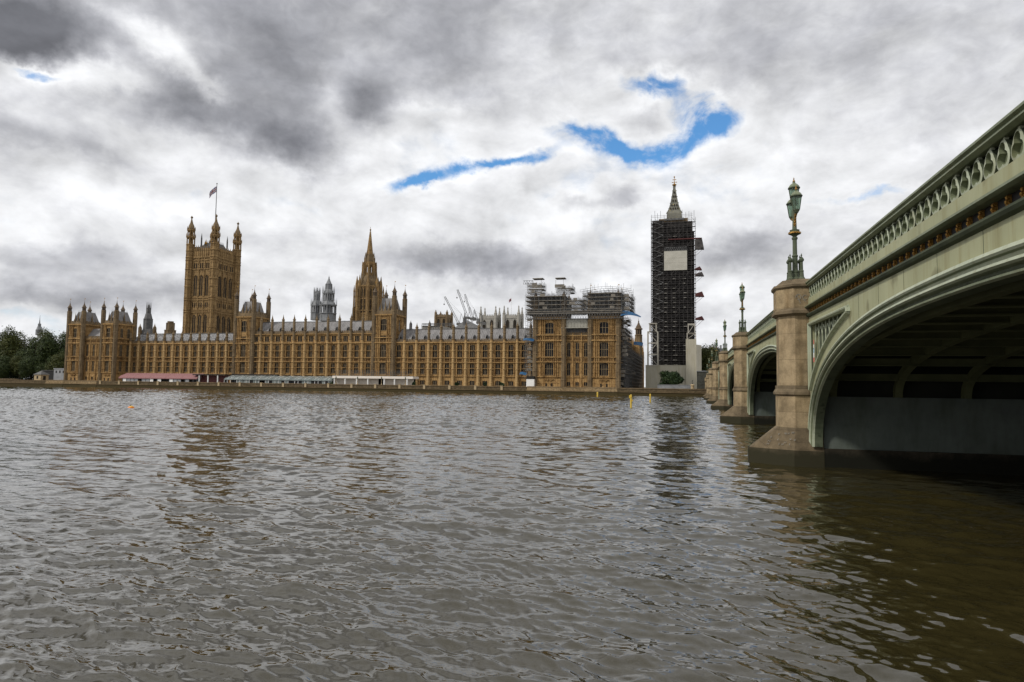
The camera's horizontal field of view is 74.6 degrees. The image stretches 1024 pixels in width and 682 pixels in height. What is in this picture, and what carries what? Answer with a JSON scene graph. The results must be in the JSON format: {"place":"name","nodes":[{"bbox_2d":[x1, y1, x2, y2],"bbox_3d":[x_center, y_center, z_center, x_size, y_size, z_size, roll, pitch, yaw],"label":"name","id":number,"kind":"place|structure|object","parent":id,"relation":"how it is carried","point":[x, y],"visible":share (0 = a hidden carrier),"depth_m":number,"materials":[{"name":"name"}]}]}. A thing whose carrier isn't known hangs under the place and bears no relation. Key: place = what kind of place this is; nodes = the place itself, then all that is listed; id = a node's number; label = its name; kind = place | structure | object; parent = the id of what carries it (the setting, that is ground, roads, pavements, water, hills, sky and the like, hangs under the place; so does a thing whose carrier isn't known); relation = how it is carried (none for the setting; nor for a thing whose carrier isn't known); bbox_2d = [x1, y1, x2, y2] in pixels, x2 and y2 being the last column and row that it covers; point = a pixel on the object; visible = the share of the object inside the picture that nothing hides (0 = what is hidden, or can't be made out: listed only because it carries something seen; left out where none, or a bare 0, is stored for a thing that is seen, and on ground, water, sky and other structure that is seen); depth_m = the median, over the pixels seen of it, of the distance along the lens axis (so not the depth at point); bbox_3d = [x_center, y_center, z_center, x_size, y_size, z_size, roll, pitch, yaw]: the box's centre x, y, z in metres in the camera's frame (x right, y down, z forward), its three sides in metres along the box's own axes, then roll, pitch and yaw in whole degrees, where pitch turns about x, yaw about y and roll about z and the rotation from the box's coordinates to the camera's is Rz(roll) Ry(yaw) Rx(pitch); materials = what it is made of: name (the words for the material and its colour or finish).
{"place":"outdoors","nodes":[
{"label":"outdoors","id":0,"kind":"place"},
{"bbox_2d":[35,319,42,334],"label":"domed tower","id":1,"kind":"structure","parent":0,"point":[38,328],"depth_m":820.95,"materials":[{"name":"grey stone"}]},
{"bbox_2d":[182,183,241,333],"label":"flag tower","id":2,"kind":"structure","parent":0,"point":[212,274],"depth_m":413.29,"materials":[{"name":"stone"}]},
{"bbox_2d":[209,186,216,197],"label":"flag","id":3,"kind":"object","parent":2,"relation":"attached to","point":[213,191],"visible":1,"depth_m":426.80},
{"bbox_2d":[421,323,451,328],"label":"scaffolded roof","id":4,"kind":"structure","parent":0,"point":[437,325],"depth_m":353.89,"materials":[{"name":"metal"}]},
{"bbox_2d":[434,310,452,328],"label":"church tower","id":5,"kind":"structure","parent":0,"point":[444,318],"depth_m":450.40,"materials":[{"name":"stone"}]},
{"bbox_2d":[455,312,482,328],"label":"hall","id":6,"kind":"structure","parent":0,"point":[470,325],"depth_m":423.31,"materials":[{"name":"grey stone"}]},
{"bbox_2d":[479,306,500,327],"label":"abbey tower","id":7,"kind":"structure","parent":0,"point":[495,320],"depth_m":546.66,"materials":[{"name":"stone"}]},
{"bbox_2d":[0,385,1023,681],"bbox_3d":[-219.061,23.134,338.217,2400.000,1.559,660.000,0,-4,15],"label":"river","id":8,"kind":"structure","parent":0,"point":[200,535],"depth_m":13.76,"materials":[{"name":"brown liquid"}]},
{"bbox_2d":[702,100,1023,475],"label":"bridge","id":9,"kind":"structure","parent":8,"relation":"on","point":[893,339],"depth_m":26.37,"materials":[{"name":"green paint"}]},
{"bbox_2d":[715,338,717,360],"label":"street lamp","id":10,"kind":"object","parent":9,"relation":"on","point":[716,350],"visible":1,"depth_m":139.13,"materials":[{"name":"metal"}]},
{"bbox_2d":[722,320,727,350],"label":"street lamp","id":11,"kind":"object","parent":9,"relation":"on","point":[724,336],"visible":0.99,"depth_m":100.98,"materials":[{"name":"metal"}]},
{"bbox_2d":[738,284,746,331],"bbox_3d":[22.088,-3.225,64.482,0.757,4.870,1.828,0,-4,15],"label":"street lamp","id":12,"kind":"object","parent":9,"relation":"on","point":[742,325],"visible":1,"depth_m":64.25,"materials":[{"name":"metal"}]},
{"bbox_2d":[786,178,804,279],"bbox_3d":[12.965,-5.117,30.846,0.757,4.870,1.828,0,-4,15],"label":"street lamp","id":13,"kind":"object","parent":9,"relation":"on","point":[793,271],"visible":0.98,"depth_m":30.64,"materials":[{"name":"metal"}]},
{"bbox_2d":[0,0,1023,386],"label":"sky","id":14,"kind":"structure","parent":0,"point":[485,148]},
{"bbox_2d":[502,306,523,327],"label":"abbey tower","id":15,"kind":"structure","parent":0,"point":[510,320],"depth_m":541.73,"materials":[{"name":"stone"}]},
{"bbox_3d":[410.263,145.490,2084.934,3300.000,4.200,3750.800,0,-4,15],"label":"ground","id":16,"kind":"structure","parent":0,"visible":0},
{"bbox_2d":[0,355,17,377],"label":"tree","id":17,"kind":"object","parent":16,"relation":"on","point":[5,372],"visible":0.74,"depth_m":356.36,"materials":[{"name":"green plant"}]},
{"bbox_2d":[0,325,28,378],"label":"tree","id":18,"kind":"object","parent":16,"relation":"on","point":[10,342],"visible":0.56,"depth_m":373.63,"materials":[{"name":"green plant"}]},
{"bbox_2d":[9,355,25,379],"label":"tree","id":19,"kind":"object","parent":16,"relation":"on","point":[14,361],"visible":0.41,"depth_m":356.35,"materials":[{"name":"green plant"}]},
{"bbox_2d":[4,375,33,379],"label":"hedge","id":20,"kind":"object","parent":16,"relation":"on","point":[28,378],"visible":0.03,"depth_m":369.45,"materials":[{"name":"green plant"}]},
{"bbox_2d":[13,337,41,379],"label":"tree","id":21,"kind":"object","parent":16,"relation":"on","point":[24,351],"visible":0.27,"depth_m":364.91,"materials":[{"name":"green plant"}]},
{"bbox_2d":[17,355,46,379],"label":"tree","id":22,"kind":"object","parent":16,"relation":"on","point":[29,363],"visible":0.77,"depth_m":350.64,"materials":[{"name":"green plant"}]},
{"bbox_2d":[34,371,49,379],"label":"stone kiosk","id":23,"kind":"object","parent":16,"relation":"on","point":[41,375],"visible":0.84,"depth_m":318.84,"materials":[{"name":"stone"}]},
{"bbox_2d":[28,327,56,348],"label":"tree","id":24,"kind":"object","parent":16,"relation":"on","point":[40,336],"visible":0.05,"depth_m":377.48,"materials":[{"name":"green plant"}]},
{"bbox_2d":[34,356,52,371],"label":"tree","id":25,"kind":"object","parent":16,"relation":"on","point":[40,367],"visible":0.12,"depth_m":347.12,"materials":[{"name":"green plant"}]},
{"bbox_2d":[42,370,53,379],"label":"dark hut","id":26,"kind":"object","parent":16,"relation":"on","point":[51,375],"visible":0.29,"depth_m":337.98,"materials":[{"name":"black paint"}]},
{"bbox_2d":[33,331,65,364],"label":"tree","id":27,"kind":"object","parent":16,"relation":"on","point":[49,346],"visible":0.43,"depth_m":357.01,"materials":[{"name":"green plant"}]},
{"bbox_2d":[44,351,64,369],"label":"tree","id":28,"kind":"object","parent":16,"relation":"on","point":[57,362],"visible":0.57,"depth_m":344.32,"materials":[{"name":"green plant"}]},
{"bbox_2d":[53,368,63,379],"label":"shed","id":29,"kind":"structure","parent":16,"relation":"on","point":[58,373],"depth_m":331.58,"materials":[{"name":"grey paint"}]},
{"bbox_2d":[119,373,201,381],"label":"awning","id":30,"kind":"object","parent":16,"relation":"on","point":[164,377],"visible":0.69,"depth_m":306.03,"materials":[{"name":"red fabric"}]},
{"bbox_2d":[192,374,279,382],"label":"dark canopy","id":31,"kind":"object","parent":16,"relation":"on","point":[212,378],"visible":0.72,"depth_m":299.11,"materials":[{"name":"black paint"}]},
{"bbox_2d":[224,375,335,383],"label":"glass pavilion","id":32,"kind":"structure","parent":16,"relation":"on","point":[283,379],"depth_m":288.93,"materials":[{"name":"white paint"}]},
{"bbox_2d":[44,281,643,395],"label":"palace","id":33,"kind":"structure","parent":16,"relation":"on","point":[114,347],"depth_m":294.08,"materials":[{"name":"stone"}]},
{"bbox_2d":[106,344,109,355],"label":"window","id":34,"kind":"structure","parent":33,"relation":"in","point":[107,345],"depth_m":319.36,"materials":[{"name":"glass"}]},
{"bbox_2d":[142,305,152,333],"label":"ventilation tower","id":35,"kind":"structure","parent":33,"relation":"on","point":[147,322],"depth_m":364.37,"materials":[{"name":"stone"}]},
{"bbox_2d":[164,321,175,332],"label":"chimney stack","id":36,"kind":"object","parent":33,"relation":"on","point":[170,326],"visible":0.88,"depth_m":360.25,"materials":[{"name":"stone"}]},
{"bbox_2d":[240,362,244,372],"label":"window","id":37,"kind":"structure","parent":33,"relation":"in","point":[242,366],"depth_m":307.88,"materials":[{"name":"glass"}]},
{"bbox_2d":[241,345,245,356],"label":"window","id":38,"kind":"structure","parent":33,"relation":"in","point":[243,347],"depth_m":308.33,"materials":[{"name":"glass"}]},
{"bbox_2d":[242,321,246,331],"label":"attic window","id":39,"kind":"structure","parent":33,"relation":"in","point":[244,323],"depth_m":309.01,"materials":[{"name":"glass"}]},
{"bbox_2d":[263,362,267,372],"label":"window","id":40,"kind":"structure","parent":33,"relation":"in","point":[265,363],"depth_m":305.33,"materials":[{"name":"glass"}]},
{"bbox_2d":[309,345,312,356],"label":"window","id":41,"kind":"structure","parent":33,"relation":"in","point":[310,346],"depth_m":299.86,"materials":[{"name":"glass"}]},
{"bbox_2d":[310,288,322,320],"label":"ventilation tower","id":42,"kind":"structure","parent":33,"relation":"on","point":[315,308],"depth_m":362.71,"materials":[{"name":"grey stone"}]},
{"bbox_2d":[320,345,323,356],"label":"window","id":43,"kind":"structure","parent":33,"relation":"in","point":[321,346],"depth_m":298.40,"materials":[{"name":"glass"}]},
{"bbox_2d":[319,277,336,320],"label":"ventilation tower","id":44,"kind":"structure","parent":33,"relation":"on","point":[327,304],"depth_m":356.02,"materials":[{"name":"grey stone"}]},
{"bbox_2d":[332,345,335,356],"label":"window","id":45,"kind":"structure","parent":33,"relation":"in","point":[333,346],"depth_m":296.95,"materials":[{"name":"glass"}]},
{"bbox_2d":[343,345,346,356],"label":"window","id":46,"kind":"structure","parent":33,"relation":"in","point":[344,346],"depth_m":295.43,"materials":[{"name":"glass"}]},
{"bbox_2d":[355,345,358,356],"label":"window","id":47,"kind":"structure","parent":33,"relation":"in","point":[356,346],"depth_m":293.99,"materials":[{"name":"glass"}]},
{"bbox_2d":[365,364,369,373],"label":"window","id":48,"kind":"structure","parent":33,"relation":"in","point":[367,365],"depth_m":291.95,"materials":[{"name":"glass"}]},
{"bbox_2d":[367,345,370,356],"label":"window","id":49,"kind":"structure","parent":33,"relation":"in","point":[368,346],"depth_m":292.42,"materials":[{"name":"glass"}]},
{"bbox_2d":[380,363,385,373],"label":"window","id":50,"kind":"structure","parent":33,"relation":"in","point":[382,365],"depth_m":289.58,"materials":[{"name":"glass"}]},
{"bbox_2d":[380,344,385,356],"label":"window","id":51,"kind":"structure","parent":33,"relation":"in","point":[383,346],"depth_m":290.00,"materials":[{"name":"glass"}]},
{"bbox_2d":[380,319,386,330],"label":"attic window","id":52,"kind":"structure","parent":33,"relation":"in","point":[383,321],"depth_m":290.78,"materials":[{"name":"glass"}]},
{"bbox_2d":[396,363,400,373],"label":"window","id":53,"kind":"structure","parent":33,"relation":"in","point":[398,368],"depth_m":288.94,"materials":[{"name":"glass"}]},
{"bbox_2d":[397,345,400,356],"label":"window","id":54,"kind":"structure","parent":33,"relation":"in","point":[398,346],"depth_m":289.36,"materials":[{"name":"glass"}]},
{"bbox_2d":[408,363,412,373],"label":"window","id":55,"kind":"structure","parent":33,"relation":"in","point":[410,368],"depth_m":287.46,"materials":[{"name":"glass"}]},
{"bbox_2d":[409,345,412,356],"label":"window","id":56,"kind":"structure","parent":33,"relation":"in","point":[410,346],"depth_m":287.95,"materials":[{"name":"glass"}]},
{"bbox_2d":[420,363,424,373],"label":"window","id":57,"kind":"structure","parent":33,"relation":"in","point":[422,370],"depth_m":285.96,"materials":[{"name":"glass"}]},
{"bbox_2d":[421,345,424,356],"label":"window","id":58,"kind":"structure","parent":33,"relation":"in","point":[422,346],"depth_m":286.48,"materials":[{"name":"glass"}]},
{"bbox_2d":[433,363,436,373],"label":"window","id":59,"kind":"structure","parent":33,"relation":"in","point":[434,364],"depth_m":284.56,"materials":[{"name":"glass"}]},
{"bbox_2d":[433,345,436,356],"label":"window","id":60,"kind":"structure","parent":33,"relation":"in","point":[434,346],"depth_m":285.02,"materials":[{"name":"glass"}]},
{"bbox_2d":[445,363,448,373],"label":"window","id":61,"kind":"structure","parent":33,"relation":"in","point":[446,364],"depth_m":283.07,"materials":[{"name":"glass"}]},
{"bbox_2d":[445,345,449,356],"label":"window","id":62,"kind":"structure","parent":33,"relation":"in","point":[447,347],"depth_m":283.59,"materials":[{"name":"glass"}]},
{"bbox_2d":[457,363,461,373],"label":"window","id":63,"kind":"structure","parent":33,"relation":"in","point":[459,371],"depth_m":281.63,"materials":[{"name":"glass"}]},
{"bbox_2d":[458,345,461,356],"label":"window","id":64,"kind":"structure","parent":33,"relation":"in","point":[459,346],"depth_m":282.11,"materials":[{"name":"glass"}]},
{"bbox_2d":[469,363,474,374],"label":"window","id":65,"kind":"structure","parent":33,"relation":"in","point":[472,365],"depth_m":280.12,"materials":[{"name":"glass"}]},
{"bbox_2d":[470,345,474,356],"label":"window","id":66,"kind":"structure","parent":33,"relation":"in","point":[472,347],"depth_m":280.70,"materials":[{"name":"glass"}]},
{"bbox_2d":[482,363,486,374],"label":"window","id":67,"kind":"structure","parent":33,"relation":"in","point":[484,364],"depth_m":278.69,"materials":[{"name":"glass"}]},
{"bbox_2d":[483,345,487,356],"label":"window","id":68,"kind":"structure","parent":33,"relation":"in","point":[485,347],"depth_m":279.16,"materials":[{"name":"glass"}]},
{"bbox_2d":[495,363,499,374],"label":"window","id":69,"kind":"structure","parent":33,"relation":"in","point":[497,364],"depth_m":277.26,"materials":[{"name":"glass"}]},
{"bbox_2d":[496,345,500,357],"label":"window","id":70,"kind":"structure","parent":33,"relation":"in","point":[498,347],"depth_m":277.74,"materials":[{"name":"glass"}]},
{"bbox_2d":[509,363,512,374],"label":"window","id":71,"kind":"structure","parent":33,"relation":"in","point":[510,364],"depth_m":275.84,"materials":[{"name":"glass"}]},
{"bbox_2d":[508,345,513,357],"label":"window","id":72,"kind":"structure","parent":33,"relation":"in","point":[511,347],"depth_m":276.18,"materials":[{"name":"glass"}]},
{"bbox_2d":[521,345,526,357],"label":"window","id":73,"kind":"structure","parent":33,"relation":"in","point":[523,346],"depth_m":274.80,"materials":[{"name":"glass"}]},
{"bbox_2d":[524,315,532,376],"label":"scaffolding","id":74,"kind":"object","parent":33,"relation":"attached to","point":[529,348],"visible":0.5,"depth_m":267.65,"materials":[{"name":"metal"}]},
{"bbox_2d":[545,363,552,374],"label":"window","id":75,"kind":"structure","parent":33,"relation":"in","point":[548,366],"depth_m":262.92,"materials":[{"name":"glass"}]},
{"bbox_2d":[545,342,552,356],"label":"window","id":76,"kind":"structure","parent":33,"relation":"in","point":[548,345],"depth_m":263.34,"materials":[{"name":"glass"}]},
{"bbox_2d":[545,323,553,333],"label":"attic window","id":77,"kind":"structure","parent":33,"relation":"in","point":[549,326],"depth_m":263.92,"materials":[{"name":"glass"}]},
{"bbox_2d":[523,277,586,316],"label":"scaffolding","id":78,"kind":"object","parent":33,"relation":"on","point":[545,302],"visible":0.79,"depth_m":264.57,"materials":[{"name":"metal"}]},
{"bbox_2d":[567,363,570,375],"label":"window","id":79,"kind":"structure","parent":33,"relation":"in","point":[568,364],"depth_m":262.03,"materials":[{"name":"glass"}]},
{"bbox_2d":[567,343,570,356],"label":"window","id":80,"kind":"structure","parent":33,"relation":"in","point":[568,344],"depth_m":262.57,"materials":[{"name":"glass"}]},
{"bbox_2d":[525,308,627,328],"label":"scaffolding","id":81,"kind":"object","parent":33,"relation":"attached to","point":[572,322],"depth_m":260.48,"materials":[{"name":"metal"}]},
{"bbox_2d":[621,311,640,316],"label":"tarpaulin","id":82,"kind":"object","parent":81,"relation":"attached to","point":[629,313],"visible":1,"depth_m":253.86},
{"bbox_2d":[575,363,578,375],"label":"window","id":83,"kind":"structure","parent":33,"relation":"in","point":[577,364],"depth_m":261.16,"materials":[{"name":"glass"}]},
{"bbox_2d":[576,343,578,356],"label":"window","id":84,"kind":"structure","parent":33,"relation":"in","point":[577,344],"depth_m":261.61,"materials":[{"name":"glass"}]},
{"bbox_2d":[584,343,587,356],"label":"window","id":85,"kind":"structure","parent":33,"relation":"in","point":[585,344],"depth_m":260.84,"materials":[{"name":"glass"}]},
{"bbox_2d":[599,363,607,375],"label":"window","id":86,"kind":"structure","parent":33,"relation":"in","point":[603,366],"depth_m":257.30,"materials":[{"name":"glass"}]},
{"bbox_2d":[599,322,607,333],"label":"attic window","id":87,"kind":"structure","parent":33,"relation":"in","point":[603,325],"depth_m":258.25,"materials":[{"name":"glass"}]},
{"bbox_2d":[600,342,607,356],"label":"window","id":88,"kind":"structure","parent":33,"relation":"in","point":[603,345],"depth_m":257.81,"materials":[{"name":"glass"}]},
{"bbox_2d":[582,283,635,315],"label":"scaffolding","id":89,"kind":"object","parent":33,"relation":"on","point":[602,300],"visible":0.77,"depth_m":258.05,"materials":[{"name":"metal"}]},
{"bbox_2d":[0,380,705,396],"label":"river wall","id":90,"kind":"structure","parent":16,"relation":"on","point":[443,388],"depth_m":273.11,"materials":[{"name":"stone"}]},
{"bbox_2d":[352,227,383,320],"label":"spire tower","id":91,"kind":"structure","parent":16,"relation":"on","point":[364,286],"depth_m":361.37,"materials":[{"name":"stone"}]},
{"bbox_2d":[332,376,418,384],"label":"marquee","id":92,"kind":"object","parent":16,"relation":"on","point":[390,380],"visible":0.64,"depth_m":277.58,"materials":[{"name":"beige fabric"}]},
{"bbox_2d":[335,370,407,375],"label":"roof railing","id":93,"kind":"object","parent":92,"relation":"on","point":[390,374],"visible":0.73,"depth_m":279.51,"materials":[{"name":"metal"}]},
{"bbox_2d":[443,296,462,324],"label":"tower crane","id":94,"kind":"object","parent":16,"relation":"on","point":[451,309],"visible":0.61,"depth_m":501.67,"materials":[{"name":"grey metal"}]},
{"bbox_2d":[456,290,475,320],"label":"tower crane","id":95,"kind":"object","parent":16,"relation":"on","point":[472,318],"visible":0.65,"depth_m":482.48,"materials":[{"name":"grey metal"}]},
{"bbox_2d":[464,294,479,322],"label":"tower crane","id":96,"kind":"object","parent":16,"relation":"on","point":[470,310],"visible":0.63,"depth_m":529.88,"materials":[{"name":"metal"}]},
{"bbox_2d":[473,310,485,324],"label":"tower crane","id":97,"kind":"object","parent":16,"relation":"on","point":[479,322],"visible":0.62,"depth_m":463.31,"materials":[{"name":"grey metal"}]},
{"bbox_2d":[526,376,534,386],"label":"white site box","id":98,"kind":"object","parent":16,"relation":"on","point":[530,380],"visible":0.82,"depth_m":261.89,"materials":[{"name":"paint"}]},
{"bbox_2d":[621,318,644,387],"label":"scaffolding","id":99,"kind":"object","parent":16,"relation":"on","point":[634,357],"visible":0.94,"depth_m":274.95,"materials":[{"name":"metal"}]},
{"bbox_2d":[657,370,684,384],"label":"shrub","id":100,"kind":"object","parent":16,"relation":"on","point":[669,378],"visible":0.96,"depth_m":260.82,"materials":[{"name":"green plant"}]},
{"bbox_2d":[659,176,687,221],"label":"clock tower","id":101,"kind":"structure","parent":16,"relation":"on","point":[674,209],"depth_m":302.68,"materials":[{"name":"stone"}]},
{"bbox_2d":[646,323,701,388],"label":"hoarding","id":102,"kind":"object","parent":16,"relation":"on","point":[689,369],"visible":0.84,"depth_m":276.83,"materials":[{"name":"beige metal"}]},
{"bbox_2d":[647,323,658,365],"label":"gantry","id":103,"kind":"object","parent":102,"relation":"attached to","point":[656,342],"visible":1,"depth_m":279.48,"materials":[{"name":"beige metal"}]},
{"bbox_2d":[657,385,690,388],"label":"planter wall","id":104,"kind":"structure","parent":16,"relation":"on","point":[676,386],"depth_m":254.09,"materials":[{"name":"concrete"}]},
{"bbox_2d":[651,211,703,364],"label":"scaffolding","id":105,"kind":"object","parent":16,"relation":"on","point":[674,294],"visible":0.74,"depth_m":294.60,"materials":[{"name":"metal"}]},
{"bbox_2d":[696,371,706,388],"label":"stair wall","id":106,"kind":"structure","parent":16,"relation":"on","point":[701,375],"depth_m":243.18,"materials":[{"name":"concrete"}]},
{"bbox_2d":[701,344,715,370],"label":"tree","id":107,"kind":"object","parent":16,"relation":"on","point":[706,355],"visible":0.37,"depth_m":314.85,"materials":[{"name":"green plant"}]},
{"bbox_2d":[706,342,719,360],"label":"tree","id":108,"kind":"object","parent":16,"relation":"on","point":[713,346],"visible":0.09,"depth_m":343.28,"materials":[{"name":"green plant"}]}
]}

